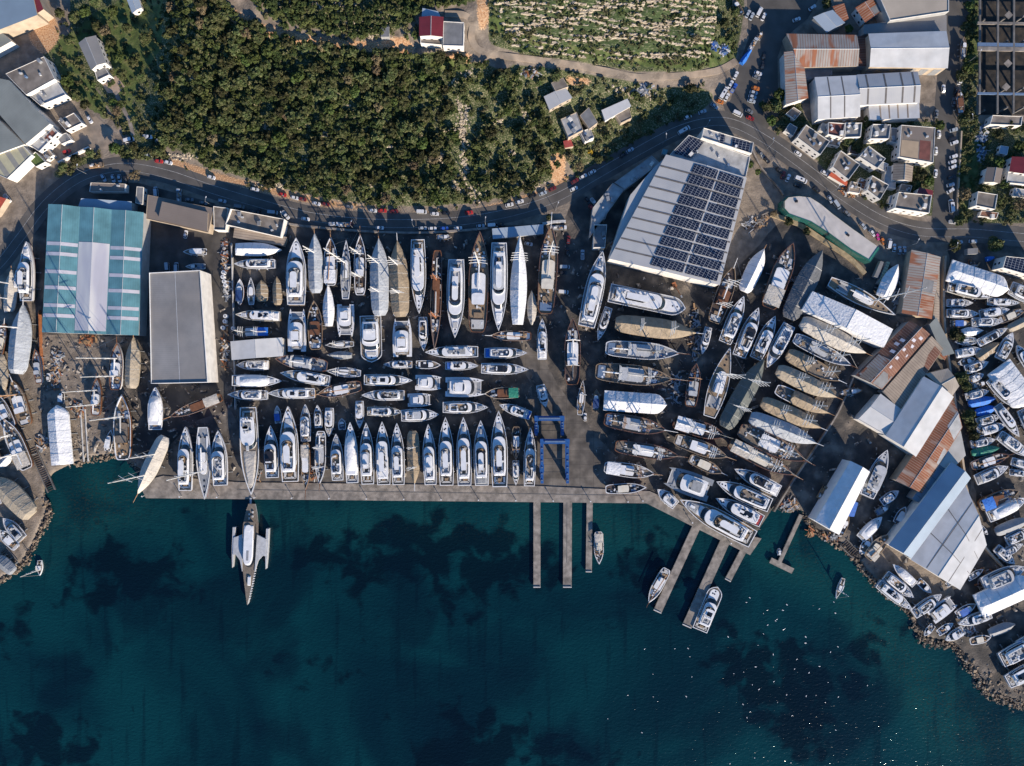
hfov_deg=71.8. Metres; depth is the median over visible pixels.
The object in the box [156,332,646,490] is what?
concrete apron
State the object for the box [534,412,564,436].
travel lift
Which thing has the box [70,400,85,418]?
scrap pile
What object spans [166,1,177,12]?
hillside tree
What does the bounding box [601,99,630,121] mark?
long white cabin
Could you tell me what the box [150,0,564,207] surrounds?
hillside wood
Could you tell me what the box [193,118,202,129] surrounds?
hillside tree
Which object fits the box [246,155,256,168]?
hillside tree
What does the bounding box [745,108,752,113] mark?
parked car
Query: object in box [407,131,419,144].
hillside tree
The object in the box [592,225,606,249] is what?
guard kiosk
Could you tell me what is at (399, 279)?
covered boat
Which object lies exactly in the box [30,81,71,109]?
balcony block
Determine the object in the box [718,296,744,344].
motor yacht
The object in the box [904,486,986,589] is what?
white double hall
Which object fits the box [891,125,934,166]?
red brown house
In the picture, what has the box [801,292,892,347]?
white tent
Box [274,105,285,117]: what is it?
hillside tree
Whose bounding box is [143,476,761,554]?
quay
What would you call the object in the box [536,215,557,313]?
wooden gulet
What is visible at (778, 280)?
wooden gulet
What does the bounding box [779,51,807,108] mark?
curved workshop
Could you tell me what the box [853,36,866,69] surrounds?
rust strip roof
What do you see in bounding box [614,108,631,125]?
brown patio house
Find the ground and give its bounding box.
[0,0,1023,700]
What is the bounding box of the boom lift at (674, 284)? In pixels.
[671,282,682,297]
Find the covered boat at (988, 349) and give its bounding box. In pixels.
[975,342,998,360]
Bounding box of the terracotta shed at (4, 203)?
[0,197,9,216]
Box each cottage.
[968,191,997,211]
[979,167,1002,184]
[983,115,1022,128]
[1001,172,1023,186]
[1002,156,1023,175]
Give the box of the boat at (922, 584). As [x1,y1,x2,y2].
[915,578,930,592]
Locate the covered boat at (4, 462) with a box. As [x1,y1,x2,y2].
[0,454,12,467]
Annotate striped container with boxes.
[875,261,889,285]
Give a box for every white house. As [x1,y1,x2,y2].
[791,125,829,158]
[823,122,844,139]
[827,151,859,181]
[841,123,861,141]
[854,146,885,172]
[861,175,888,202]
[863,124,890,143]
[886,192,931,216]
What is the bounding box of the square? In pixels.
[723,0,817,127]
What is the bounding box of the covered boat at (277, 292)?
[272,277,284,304]
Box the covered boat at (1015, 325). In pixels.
[1006,317,1023,331]
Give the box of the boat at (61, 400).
[57,389,67,404]
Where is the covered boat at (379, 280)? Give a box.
[366,232,390,315]
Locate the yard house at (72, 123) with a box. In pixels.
[58,113,86,133]
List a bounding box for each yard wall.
[288,223,492,233]
[542,220,565,224]
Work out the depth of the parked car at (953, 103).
364.01 m
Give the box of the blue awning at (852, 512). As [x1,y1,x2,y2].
[849,502,857,516]
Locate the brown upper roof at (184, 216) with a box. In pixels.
[158,202,207,230]
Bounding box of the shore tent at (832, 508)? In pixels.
[808,459,869,534]
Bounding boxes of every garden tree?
[60,74,73,87]
[77,4,90,17]
[108,5,118,16]
[108,97,116,105]
[108,142,119,153]
[112,51,123,62]
[755,169,760,175]
[766,115,776,126]
[773,87,784,101]
[844,24,852,32]
[923,175,934,185]
[935,120,944,130]
[958,332,965,342]
[963,62,973,73]
[965,1,974,10]
[993,156,1005,167]
[1000,179,1009,188]
[1013,140,1023,152]
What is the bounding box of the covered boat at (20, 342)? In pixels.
[0,305,38,373]
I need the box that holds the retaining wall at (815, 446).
[772,377,853,511]
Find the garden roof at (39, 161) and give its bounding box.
[31,152,50,169]
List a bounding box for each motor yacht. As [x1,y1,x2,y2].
[2,518,27,542]
[14,262,19,292]
[17,242,40,301]
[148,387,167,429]
[177,427,197,490]
[211,431,232,485]
[227,389,268,400]
[232,374,280,387]
[235,258,275,270]
[235,310,281,322]
[236,359,269,370]
[240,406,263,494]
[264,425,280,477]
[267,387,315,399]
[280,406,302,481]
[281,370,330,385]
[286,238,309,305]
[299,404,313,441]
[314,405,323,427]
[324,408,335,435]
[330,434,343,480]
[344,423,359,482]
[355,401,365,427]
[359,315,384,361]
[360,423,375,484]
[362,389,404,400]
[364,373,412,386]
[367,405,400,416]
[375,422,391,484]
[383,360,412,368]
[391,423,406,484]
[401,407,438,421]
[410,239,428,312]
[418,317,429,350]
[422,425,438,484]
[425,345,478,358]
[438,417,455,485]
[443,400,487,413]
[445,360,477,370]
[446,259,466,336]
[456,417,473,485]
[473,420,490,485]
[481,362,528,375]
[484,347,526,359]
[489,242,508,330]
[490,411,508,486]
[500,403,531,419]
[511,460,519,484]
[522,427,536,485]
[536,319,547,359]
[536,384,548,406]
[578,251,605,328]
[596,306,611,339]
[607,283,685,315]
[657,489,678,508]
[681,500,756,546]
[693,587,721,632]
[699,326,711,353]
[716,480,772,511]
[716,497,763,526]
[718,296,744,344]
[732,308,759,358]
[735,468,781,496]
[749,316,775,361]
[765,322,794,366]
[856,517,881,541]
[859,450,888,498]
[875,579,911,609]
[878,489,898,505]
[881,571,913,597]
[892,564,916,586]
[910,593,941,617]
[945,282,992,300]
[945,308,978,319]
[945,626,965,640]
[946,298,971,308]
[954,346,981,358]
[957,608,991,625]
[963,360,987,373]
[963,388,988,400]
[968,372,983,382]
[969,436,994,447]
[970,317,1001,327]
[972,466,1007,484]
[974,414,998,426]
[975,423,1004,436]
[976,328,1006,346]
[978,307,1009,317]
[979,562,1023,588]
[983,498,1023,521]
[984,378,1010,404]
[986,298,1018,306]
[993,403,1019,436]
[993,544,1014,563]
[994,332,1013,361]
[995,431,1023,455]
[996,635,1023,666]
[1003,528,1023,545]
[1003,663,1023,687]
[1004,543,1023,556]
[1006,282,1023,303]
[1008,468,1023,476]
[1009,457,1023,469]
[1012,345,1023,367]
[1014,407,1023,435]
[1014,634,1023,643]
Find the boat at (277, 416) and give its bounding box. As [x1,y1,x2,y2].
[274,406,282,423]
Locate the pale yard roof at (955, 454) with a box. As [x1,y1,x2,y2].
[940,430,965,467]
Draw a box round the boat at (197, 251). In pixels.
[183,248,207,256]
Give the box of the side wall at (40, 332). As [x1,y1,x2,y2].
[38,310,43,369]
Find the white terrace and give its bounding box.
[881,166,895,190]
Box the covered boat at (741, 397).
[720,352,770,429]
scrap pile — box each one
[35,431,48,452]
[50,365,62,389]
[51,348,64,368]
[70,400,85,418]
[78,334,96,346]
[217,238,230,270]
[219,323,229,369]
[222,278,231,301]
[299,470,323,481]
[521,66,541,78]
[632,83,654,95]
[668,371,682,407]
[687,303,701,361]
[710,41,720,51]
[719,44,730,56]
[741,216,758,232]
[753,212,768,228]
[779,496,799,511]
[804,525,814,537]
[822,532,841,541]
[838,186,861,197]
[845,384,858,398]
[892,279,901,309]
[956,625,978,636]
[965,259,979,266]
[974,124,989,162]
[974,567,992,589]
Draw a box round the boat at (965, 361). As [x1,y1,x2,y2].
[956,357,974,365]
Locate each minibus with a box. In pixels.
[677,125,689,134]
[718,87,728,99]
[794,175,806,183]
[948,199,954,212]
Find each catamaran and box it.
[288,309,306,351]
[337,304,354,336]
[393,319,411,356]
[408,393,430,406]
[415,375,441,389]
[445,377,483,396]
[664,467,713,501]
[927,596,956,623]
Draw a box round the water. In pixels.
[0,454,1023,765]
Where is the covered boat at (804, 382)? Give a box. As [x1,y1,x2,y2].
[775,365,842,399]
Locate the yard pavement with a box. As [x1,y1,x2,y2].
[60,182,224,445]
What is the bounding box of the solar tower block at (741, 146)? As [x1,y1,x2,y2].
[696,128,753,155]
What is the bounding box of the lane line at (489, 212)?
[0,117,1023,256]
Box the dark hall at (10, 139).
[0,120,34,153]
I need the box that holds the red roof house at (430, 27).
[419,16,443,40]
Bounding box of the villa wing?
[94,66,113,83]
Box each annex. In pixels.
[39,149,56,162]
[58,133,74,145]
[89,183,128,192]
[135,186,146,205]
[213,206,229,232]
[670,135,749,176]
[783,123,797,137]
[785,107,800,121]
[816,122,826,135]
[826,138,840,148]
[832,120,850,122]
[847,146,858,156]
[847,181,861,194]
[856,177,866,190]
[863,103,919,123]
[875,162,887,173]
[886,128,897,145]
[886,195,891,203]
[896,184,911,192]
[976,211,997,219]
[995,145,1008,156]
[1009,188,1023,197]
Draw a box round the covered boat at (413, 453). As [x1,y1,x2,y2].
[406,431,421,490]
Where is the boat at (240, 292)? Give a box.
[236,279,246,305]
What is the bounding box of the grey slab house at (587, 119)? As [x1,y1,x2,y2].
[579,107,597,129]
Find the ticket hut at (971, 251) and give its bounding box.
[964,248,977,254]
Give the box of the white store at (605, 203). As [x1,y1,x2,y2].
[588,183,623,239]
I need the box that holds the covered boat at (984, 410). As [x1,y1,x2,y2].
[975,404,995,415]
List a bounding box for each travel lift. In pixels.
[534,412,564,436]
[540,436,569,482]
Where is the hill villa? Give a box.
[79,35,112,71]
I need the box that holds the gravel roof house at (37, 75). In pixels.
[6,57,60,97]
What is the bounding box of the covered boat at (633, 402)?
[603,390,666,413]
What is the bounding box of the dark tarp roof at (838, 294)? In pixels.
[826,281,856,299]
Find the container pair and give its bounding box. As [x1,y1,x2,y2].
[872,261,883,278]
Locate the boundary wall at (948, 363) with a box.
[941,256,1004,567]
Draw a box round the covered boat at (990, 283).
[945,260,1008,296]
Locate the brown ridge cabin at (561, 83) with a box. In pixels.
[551,78,567,90]
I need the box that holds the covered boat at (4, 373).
[0,354,10,389]
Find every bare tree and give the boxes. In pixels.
[98,24,110,35]
[110,106,120,116]
[128,170,139,180]
[565,153,573,161]
[575,162,584,170]
[690,32,701,42]
[770,210,776,217]
[956,186,971,200]
[1011,196,1023,210]
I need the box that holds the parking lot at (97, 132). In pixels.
[50,116,117,166]
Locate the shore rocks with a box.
[0,455,1023,712]
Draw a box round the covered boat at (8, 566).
[0,554,17,574]
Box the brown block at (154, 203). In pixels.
[146,195,213,234]
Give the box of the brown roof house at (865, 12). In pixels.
[851,0,880,26]
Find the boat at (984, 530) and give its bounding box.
[982,525,987,534]
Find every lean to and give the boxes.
[78,198,137,211]
[422,8,440,16]
[831,3,848,21]
[927,267,939,321]
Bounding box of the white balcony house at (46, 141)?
[30,126,62,153]
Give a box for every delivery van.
[123,137,134,142]
[153,187,158,196]
[164,262,169,271]
[174,262,178,270]
[234,204,244,208]
[267,210,277,214]
[416,209,426,213]
[488,223,497,226]
[558,290,567,293]
[559,265,569,268]
[732,109,742,117]
[755,7,762,17]
[832,200,840,209]
[886,239,891,248]
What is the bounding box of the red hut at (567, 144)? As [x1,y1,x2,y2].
[563,139,572,149]
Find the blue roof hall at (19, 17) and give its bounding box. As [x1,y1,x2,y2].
[0,0,48,38]
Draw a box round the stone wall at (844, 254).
[770,214,865,274]
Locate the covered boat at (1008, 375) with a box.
[987,359,1023,407]
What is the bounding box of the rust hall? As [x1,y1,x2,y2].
[850,321,929,388]
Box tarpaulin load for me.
[739,49,751,65]
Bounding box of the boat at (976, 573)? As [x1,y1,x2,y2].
[967,568,982,580]
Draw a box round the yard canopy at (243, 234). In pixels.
[233,228,287,246]
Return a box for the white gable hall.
[878,377,952,456]
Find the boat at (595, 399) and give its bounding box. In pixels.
[590,389,599,411]
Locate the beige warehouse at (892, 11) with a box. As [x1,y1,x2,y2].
[875,0,948,22]
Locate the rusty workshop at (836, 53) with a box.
[782,34,858,71]
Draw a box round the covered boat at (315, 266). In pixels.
[302,231,324,292]
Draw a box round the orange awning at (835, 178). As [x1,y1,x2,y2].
[827,172,847,186]
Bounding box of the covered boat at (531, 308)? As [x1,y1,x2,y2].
[526,291,536,324]
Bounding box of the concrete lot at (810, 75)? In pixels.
[805,69,831,81]
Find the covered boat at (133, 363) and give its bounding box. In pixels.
[125,335,145,388]
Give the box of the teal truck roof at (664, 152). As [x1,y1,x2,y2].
[661,149,667,156]
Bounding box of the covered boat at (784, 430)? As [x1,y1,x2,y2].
[748,412,822,445]
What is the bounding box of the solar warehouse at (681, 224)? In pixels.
[607,155,746,287]
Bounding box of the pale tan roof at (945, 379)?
[924,368,958,395]
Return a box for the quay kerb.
[237,489,639,495]
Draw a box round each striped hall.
[877,336,942,408]
[889,399,961,492]
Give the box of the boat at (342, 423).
[338,418,347,429]
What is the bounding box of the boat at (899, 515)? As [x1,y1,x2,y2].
[891,507,905,523]
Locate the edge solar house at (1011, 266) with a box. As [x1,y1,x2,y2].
[992,256,1023,278]
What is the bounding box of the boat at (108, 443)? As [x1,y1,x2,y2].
[104,430,113,451]
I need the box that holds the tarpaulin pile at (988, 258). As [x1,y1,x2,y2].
[985,256,994,261]
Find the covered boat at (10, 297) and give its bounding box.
[0,267,21,311]
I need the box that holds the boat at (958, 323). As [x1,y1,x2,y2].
[949,319,970,328]
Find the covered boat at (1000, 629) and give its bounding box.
[987,620,1014,636]
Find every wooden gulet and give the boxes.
[0,318,8,354]
[0,375,36,425]
[0,396,16,427]
[0,413,36,470]
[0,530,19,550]
[32,348,46,383]
[62,372,106,415]
[83,336,125,389]
[89,395,137,459]
[162,394,222,419]
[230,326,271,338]
[275,354,327,372]
[301,443,313,495]
[307,301,325,349]
[311,380,361,397]
[311,431,328,488]
[324,232,340,285]
[350,226,368,294]
[429,250,443,349]
[468,232,489,331]
[485,330,530,342]
[485,386,519,399]
[511,427,521,458]
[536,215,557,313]
[562,318,580,384]
[594,532,603,563]
[595,362,688,385]
[604,412,677,434]
[604,460,662,479]
[605,340,684,360]
[606,481,646,493]
[615,439,687,459]
[646,567,669,607]
[672,416,733,439]
[674,434,736,460]
[682,363,700,406]
[688,455,727,475]
[708,258,741,323]
[727,439,802,479]
[737,424,815,465]
[760,243,794,309]
[792,334,858,368]
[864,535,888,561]
[953,90,963,113]
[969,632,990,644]
[970,453,1014,469]
[977,487,1021,511]
[997,309,1023,323]
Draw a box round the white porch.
[420,38,442,48]
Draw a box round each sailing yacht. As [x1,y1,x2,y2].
[20,560,42,576]
[166,427,212,499]
[247,277,256,304]
[323,240,353,298]
[326,341,353,348]
[327,367,360,377]
[576,381,585,414]
[701,348,745,418]
[827,277,926,314]
[835,578,848,598]
[955,337,978,346]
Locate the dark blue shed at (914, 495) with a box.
[906,465,944,502]
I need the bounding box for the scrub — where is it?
[56,0,1023,224]
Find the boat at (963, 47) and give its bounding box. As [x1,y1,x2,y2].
[957,37,966,59]
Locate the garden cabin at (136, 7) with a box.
[127,0,143,15]
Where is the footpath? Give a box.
[114,91,134,135]
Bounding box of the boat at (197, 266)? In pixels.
[185,264,205,270]
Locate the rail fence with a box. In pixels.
[231,243,236,408]
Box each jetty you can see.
[533,502,539,587]
[563,502,571,587]
[586,503,592,571]
[653,526,698,613]
[682,540,728,628]
[724,550,745,581]
[769,514,802,573]
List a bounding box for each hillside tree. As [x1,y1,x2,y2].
[155,77,166,87]
[156,118,164,131]
[157,133,169,145]
[162,30,171,38]
[162,81,173,89]
[162,86,175,100]
[162,114,172,123]
[163,121,174,132]
[165,24,178,35]
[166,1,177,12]
[169,72,176,82]
[170,59,182,70]
[170,104,181,116]
[173,118,184,127]
[174,73,184,85]
[175,109,185,120]
[176,126,187,136]
[177,43,190,56]
[179,24,188,34]
[181,93,195,105]
[184,109,196,122]
[186,64,198,78]
[186,121,197,131]
[188,53,202,65]
[191,36,203,48]
[192,59,202,70]
[192,84,203,94]
[193,0,206,6]
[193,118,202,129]
[193,128,205,140]
[195,16,205,28]
[195,103,207,115]
[196,2,206,15]
[197,147,207,158]
[200,68,213,81]
[202,15,210,27]
[202,156,214,166]
[206,23,218,32]
[206,109,216,116]
[207,134,217,144]
[208,9,220,22]
[208,53,218,63]
[208,114,217,125]
[213,85,227,98]
[214,4,224,12]
[215,19,225,29]
[215,96,227,106]
[216,0,225,6]
[216,55,224,65]
[216,113,227,125]
[217,67,227,77]
[218,33,227,44]
[218,105,229,114]
[218,151,230,162]
[219,9,232,19]
[219,50,229,57]
[219,78,229,90]
[222,146,234,157]
[223,56,235,69]
[224,141,232,148]
[225,97,236,109]
[225,134,236,144]
[226,29,236,39]
[226,115,235,125]
[227,35,241,47]
[227,159,239,169]
[228,42,240,56]
[228,78,242,89]
[229,142,242,154]
[230,67,238,77]
[231,122,244,134]
[232,24,245,36]
[234,105,244,116]
[235,35,246,43]
[235,74,247,86]
[236,51,242,58]
[236,162,248,173]
[237,134,247,145]
[239,43,253,53]
[239,117,250,127]
[240,27,251,38]
[240,53,249,66]
[241,94,252,105]
[241,108,252,119]
[246,52,259,63]
[246,122,258,131]
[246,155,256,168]
[249,18,260,30]
[249,25,258,34]
[250,65,262,76]
[250,115,261,128]
[250,131,260,143]
[252,80,265,91]
[253,32,264,44]
[253,157,261,167]
[254,136,266,145]
[256,163,268,175]
[258,143,268,151]
[259,57,271,69]
[259,156,271,167]
[261,43,272,58]
[261,130,271,141]
[261,177,275,188]
[264,86,276,97]
[264,114,275,125]
[267,79,277,85]
[268,69,282,82]
[269,109,276,118]
[272,131,286,142]
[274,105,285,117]
[278,91,289,104]
[278,137,288,146]
[281,36,292,48]
[281,71,289,81]
[283,124,296,135]
[285,109,298,120]
[286,131,296,142]
[287,86,296,98]
[288,119,299,129]
[288,180,300,192]
[289,71,304,83]
[290,136,303,146]
[293,80,308,89]
[295,112,307,125]
[296,39,309,52]
[296,88,308,98]
[298,105,309,115]
[301,77,308,85]
[304,170,316,182]
[306,60,317,73]
[307,71,319,82]
[307,146,316,155]
[308,163,317,172]
[310,136,324,149]
[310,151,323,164]
[313,90,325,101]
[314,62,326,73]
[314,169,325,181]
[316,74,327,86]
[316,82,325,94]
[317,40,325,51]
[322,41,333,54]
[322,102,334,114]
[322,167,332,179]
[323,87,336,99]
[323,111,335,123]
[324,79,336,90]
[325,135,337,146]
[327,73,337,83]
[328,45,339,55]
[330,163,340,175]
[333,120,346,132]
[335,143,347,154]
[336,127,349,138]
[337,171,345,182]
[338,153,347,165]
[340,44,349,56]
[341,184,351,194]
[343,66,354,76]
[343,75,353,83]
[343,162,354,172]
[344,170,353,179]
[345,44,358,57]
[346,153,359,162]
[349,84,359,97]
[350,159,363,172]
[351,128,364,140]
[354,69,368,83]
[354,107,360,116]
[354,146,366,155]
[356,136,366,145]
[357,52,366,62]
[357,172,368,183]
[357,182,367,191]
[358,81,369,92]
[360,106,371,118]
[360,158,372,169]
[364,73,374,86]
[364,90,375,102]
[365,133,372,143]
[366,196,376,204]
[367,174,376,185]
[370,129,383,141]
[370,147,382,158]
[371,53,381,64]
[371,65,380,75]
[371,76,384,90]
[372,47,382,56]
[373,168,384,180]
[374,91,384,101]
[374,102,382,111]
[374,115,384,125]
[379,94,391,107]
[380,107,391,119]
[381,47,392,61]
[381,72,392,84]
[381,177,391,187]
[381,192,390,204]
[384,120,394,129]
[385,59,397,69]
[385,85,396,97]
[385,127,396,137]
[387,67,398,79]
[388,79,395,87]
[389,46,399,59]
[389,175,400,186]
[390,97,397,106]
[394,77,406,87]
[394,145,406,157]
[395,84,404,93]
[395,158,407,170]
[396,91,408,103]
[396,117,404,128]
[397,99,410,109]
[398,65,408,78]
[399,119,411,132]
[406,175,420,188]
[407,125,417,135]
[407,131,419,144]
[408,161,418,169]
[409,191,419,202]
[413,121,423,131]
[414,149,426,162]
[416,68,427,80]
[417,109,430,122]
[417,136,427,149]
[420,64,434,75]
[421,80,434,94]
[422,53,433,65]
[423,177,436,189]
[427,155,438,163]
[428,148,439,156]
[428,188,439,201]
[429,132,439,142]
[429,137,443,150]
[433,50,445,63]
[433,194,442,205]
[435,108,446,120]
[435,178,444,186]
[437,169,448,183]
[439,85,448,94]
[439,184,451,197]
[442,154,451,163]
[443,63,456,76]
[444,99,454,109]
[446,129,458,139]
[449,189,462,201]
[453,54,465,65]
[455,83,468,97]
[475,155,487,168]
[477,179,489,191]
[478,135,489,147]
[484,124,498,138]
[491,80,502,91]
[492,68,501,77]
[495,72,507,84]
[496,167,505,178]
[498,189,511,202]
[499,159,509,168]
[501,68,511,77]
[503,105,512,115]
[506,98,517,110]
[507,89,517,99]
[508,170,520,184]
[512,127,522,138]
[517,162,528,171]
[519,140,530,150]
[520,123,530,132]
[521,129,532,142]
[523,181,535,193]
[527,97,539,109]
[535,143,544,152]
[535,149,549,160]
[535,158,546,170]
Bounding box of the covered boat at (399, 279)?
[386,233,411,316]
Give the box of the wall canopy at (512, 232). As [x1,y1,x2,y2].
[492,224,542,239]
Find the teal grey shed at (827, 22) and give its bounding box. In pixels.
[809,10,844,33]
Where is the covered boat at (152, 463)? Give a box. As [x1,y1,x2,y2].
[108,435,170,501]
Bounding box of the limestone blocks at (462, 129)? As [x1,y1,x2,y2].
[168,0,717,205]
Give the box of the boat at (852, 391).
[838,387,861,395]
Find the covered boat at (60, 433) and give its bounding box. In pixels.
[47,405,78,465]
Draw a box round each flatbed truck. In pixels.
[89,162,103,168]
[176,189,181,201]
[338,222,352,226]
[552,225,566,229]
[747,37,757,50]
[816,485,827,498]
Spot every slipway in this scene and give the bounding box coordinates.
[0,547,17,561]
[29,446,55,492]
[80,409,88,461]
[773,490,791,512]
[839,539,858,556]
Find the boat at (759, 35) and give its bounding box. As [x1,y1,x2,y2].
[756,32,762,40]
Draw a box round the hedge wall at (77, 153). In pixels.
[58,147,90,162]
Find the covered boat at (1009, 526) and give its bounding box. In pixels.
[993,516,1023,535]
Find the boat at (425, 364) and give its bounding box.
[415,360,439,369]
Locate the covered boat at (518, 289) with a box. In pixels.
[510,234,527,324]
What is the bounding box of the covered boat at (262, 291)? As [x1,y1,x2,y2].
[256,280,269,301]
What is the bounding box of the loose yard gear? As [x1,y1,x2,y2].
[37,232,1023,676]
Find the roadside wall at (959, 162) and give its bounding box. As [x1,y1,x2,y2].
[955,131,962,210]
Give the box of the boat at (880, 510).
[874,505,889,516]
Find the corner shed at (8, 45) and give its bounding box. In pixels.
[0,33,18,57]
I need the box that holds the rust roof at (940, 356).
[938,353,947,359]
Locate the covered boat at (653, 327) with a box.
[615,315,702,339]
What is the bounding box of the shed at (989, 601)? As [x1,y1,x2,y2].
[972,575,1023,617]
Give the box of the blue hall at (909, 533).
[885,462,970,557]
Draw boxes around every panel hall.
[809,75,859,123]
[857,71,920,109]
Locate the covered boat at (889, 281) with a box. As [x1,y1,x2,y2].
[874,264,898,299]
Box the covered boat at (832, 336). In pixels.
[799,316,871,355]
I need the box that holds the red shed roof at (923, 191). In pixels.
[913,187,932,196]
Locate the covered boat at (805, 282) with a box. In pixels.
[782,250,822,320]
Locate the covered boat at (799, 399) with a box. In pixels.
[774,385,834,415]
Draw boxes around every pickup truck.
[3,194,11,202]
[143,134,152,138]
[281,210,289,219]
[329,222,337,225]
[581,250,583,259]
[590,197,596,205]
[730,83,737,92]
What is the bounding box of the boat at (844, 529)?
[839,516,848,535]
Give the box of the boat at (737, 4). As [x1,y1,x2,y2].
[731,0,743,15]
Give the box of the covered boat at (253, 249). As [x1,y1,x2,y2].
[235,243,281,257]
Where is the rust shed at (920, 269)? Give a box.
[896,250,940,318]
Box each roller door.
[865,68,876,73]
[879,69,889,72]
[918,69,928,74]
[927,69,940,74]
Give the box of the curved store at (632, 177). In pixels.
[614,156,658,192]
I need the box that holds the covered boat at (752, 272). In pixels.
[738,244,766,292]
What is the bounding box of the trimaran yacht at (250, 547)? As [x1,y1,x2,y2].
[232,504,269,604]
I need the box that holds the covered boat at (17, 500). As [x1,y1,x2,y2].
[0,477,37,519]
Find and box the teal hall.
[42,204,150,335]
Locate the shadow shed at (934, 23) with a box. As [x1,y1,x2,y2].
[858,15,946,35]
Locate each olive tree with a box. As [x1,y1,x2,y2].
[54,7,64,18]
[58,162,67,172]
[62,85,70,93]
[65,35,75,44]
[68,10,78,23]
[69,88,80,101]
[70,154,80,163]
[80,99,90,109]
[85,149,95,157]
[89,0,101,8]
[91,19,101,30]
[105,37,115,46]
[116,69,126,80]
[122,23,132,33]
[127,56,138,67]
[128,142,137,150]
[136,71,146,82]
[139,31,151,44]
[151,145,162,156]
[536,115,545,125]
[550,71,561,81]
[594,155,603,163]
[602,132,611,141]
[686,83,696,93]
[719,18,729,29]
[724,33,734,44]
[731,6,739,16]
[761,102,770,111]
[771,100,782,112]
[784,217,793,225]
[803,227,810,234]
[822,0,831,9]
[842,138,854,146]
[851,142,862,152]
[864,116,873,125]
[912,179,921,189]
[914,169,927,180]
[948,327,962,340]
[949,239,961,252]
[953,214,965,225]
[954,371,968,384]
[955,70,967,81]
[957,115,970,126]
[961,381,971,392]
[961,409,976,423]
[965,420,977,431]
[968,430,980,440]
[984,153,995,162]
[988,235,1004,251]
[994,128,1005,138]
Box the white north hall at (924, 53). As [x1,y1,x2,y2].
[861,31,948,74]
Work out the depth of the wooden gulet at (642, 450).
359.35 m
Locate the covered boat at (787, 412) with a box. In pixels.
[760,397,827,430]
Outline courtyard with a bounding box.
[103,76,124,92]
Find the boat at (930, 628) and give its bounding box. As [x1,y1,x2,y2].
[922,623,934,635]
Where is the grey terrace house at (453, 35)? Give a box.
[443,21,464,51]
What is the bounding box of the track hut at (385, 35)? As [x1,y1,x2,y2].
[381,27,389,39]
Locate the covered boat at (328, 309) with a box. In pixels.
[323,285,336,325]
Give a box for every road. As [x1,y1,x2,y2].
[0,111,1023,275]
[445,10,736,80]
[931,0,970,221]
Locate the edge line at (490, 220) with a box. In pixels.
[6,125,1023,261]
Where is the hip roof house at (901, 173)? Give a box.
[891,163,912,183]
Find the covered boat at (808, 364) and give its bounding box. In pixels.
[785,349,846,383]
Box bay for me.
[607,160,662,259]
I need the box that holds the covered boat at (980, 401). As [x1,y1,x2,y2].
[967,395,995,407]
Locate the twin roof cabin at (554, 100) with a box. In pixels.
[544,88,571,111]
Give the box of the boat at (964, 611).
[954,601,975,618]
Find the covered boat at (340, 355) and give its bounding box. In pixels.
[327,351,351,359]
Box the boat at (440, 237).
[436,234,450,240]
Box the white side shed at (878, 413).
[854,394,901,434]
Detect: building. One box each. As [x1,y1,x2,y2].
[226,209,288,237]
[778,195,879,263]
[977,0,1023,114]
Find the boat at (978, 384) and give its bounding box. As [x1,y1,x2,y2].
[971,380,985,388]
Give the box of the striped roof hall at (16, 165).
[0,146,34,182]
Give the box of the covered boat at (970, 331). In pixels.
[960,327,983,335]
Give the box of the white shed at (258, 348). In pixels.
[230,338,285,359]
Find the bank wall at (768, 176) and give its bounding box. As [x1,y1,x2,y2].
[752,150,783,195]
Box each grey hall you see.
[0,79,60,147]
[149,270,217,383]
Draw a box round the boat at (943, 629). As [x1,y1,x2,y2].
[936,621,952,635]
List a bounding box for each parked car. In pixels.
[46,373,50,380]
[62,149,70,154]
[87,115,92,123]
[100,174,106,181]
[111,174,115,182]
[117,174,121,182]
[123,175,127,182]
[154,159,162,163]
[164,160,172,164]
[183,230,187,238]
[185,198,193,201]
[207,175,215,179]
[218,199,226,202]
[248,209,256,213]
[278,192,286,196]
[298,196,306,201]
[301,217,309,220]
[312,201,320,205]
[321,202,329,206]
[376,226,383,229]
[390,209,397,212]
[419,226,426,229]
[431,212,438,215]
[442,211,449,214]
[515,199,523,203]
[524,242,532,245]
[539,190,546,195]
[548,186,555,191]
[558,271,566,274]
[570,186,577,191]
[579,173,586,179]
[583,413,586,420]
[584,196,590,203]
[626,147,633,153]
[698,109,706,114]
[711,103,717,109]
[715,99,723,104]
[723,93,729,100]
[727,80,733,88]
[732,71,738,79]
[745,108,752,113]
[746,115,753,120]
[747,98,755,103]
[748,94,756,99]
[749,12,754,20]
[749,90,757,94]
[751,86,759,90]
[752,74,759,79]
[754,71,761,75]
[758,151,763,158]
[760,13,766,20]
[760,61,764,69]
[761,51,766,59]
[763,156,769,163]
[775,167,782,173]
[780,171,785,179]
[785,174,790,181]
[792,17,800,22]
[793,183,801,187]
[794,150,801,156]
[808,4,815,10]
[812,186,819,192]
[820,169,828,175]
[827,195,832,202]
[842,210,850,216]
[859,222,866,229]
[868,229,874,236]
[875,232,879,239]
[880,237,885,244]
[892,244,895,251]
[897,246,901,253]
[902,246,905,253]
[933,169,937,177]
[934,110,938,117]
[937,130,940,138]
[941,85,945,92]
[946,182,954,187]
[946,187,954,193]
[947,175,955,179]
[948,136,956,141]
[948,159,956,164]
[948,164,956,169]
[949,127,957,132]
[949,154,957,158]
[950,140,958,145]
[951,98,955,106]
[953,86,958,94]
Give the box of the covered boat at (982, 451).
[970,445,999,456]
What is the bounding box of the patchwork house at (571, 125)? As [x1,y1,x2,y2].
[560,112,582,139]
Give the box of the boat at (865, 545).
[856,536,872,554]
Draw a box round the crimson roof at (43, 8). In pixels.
[34,0,53,20]

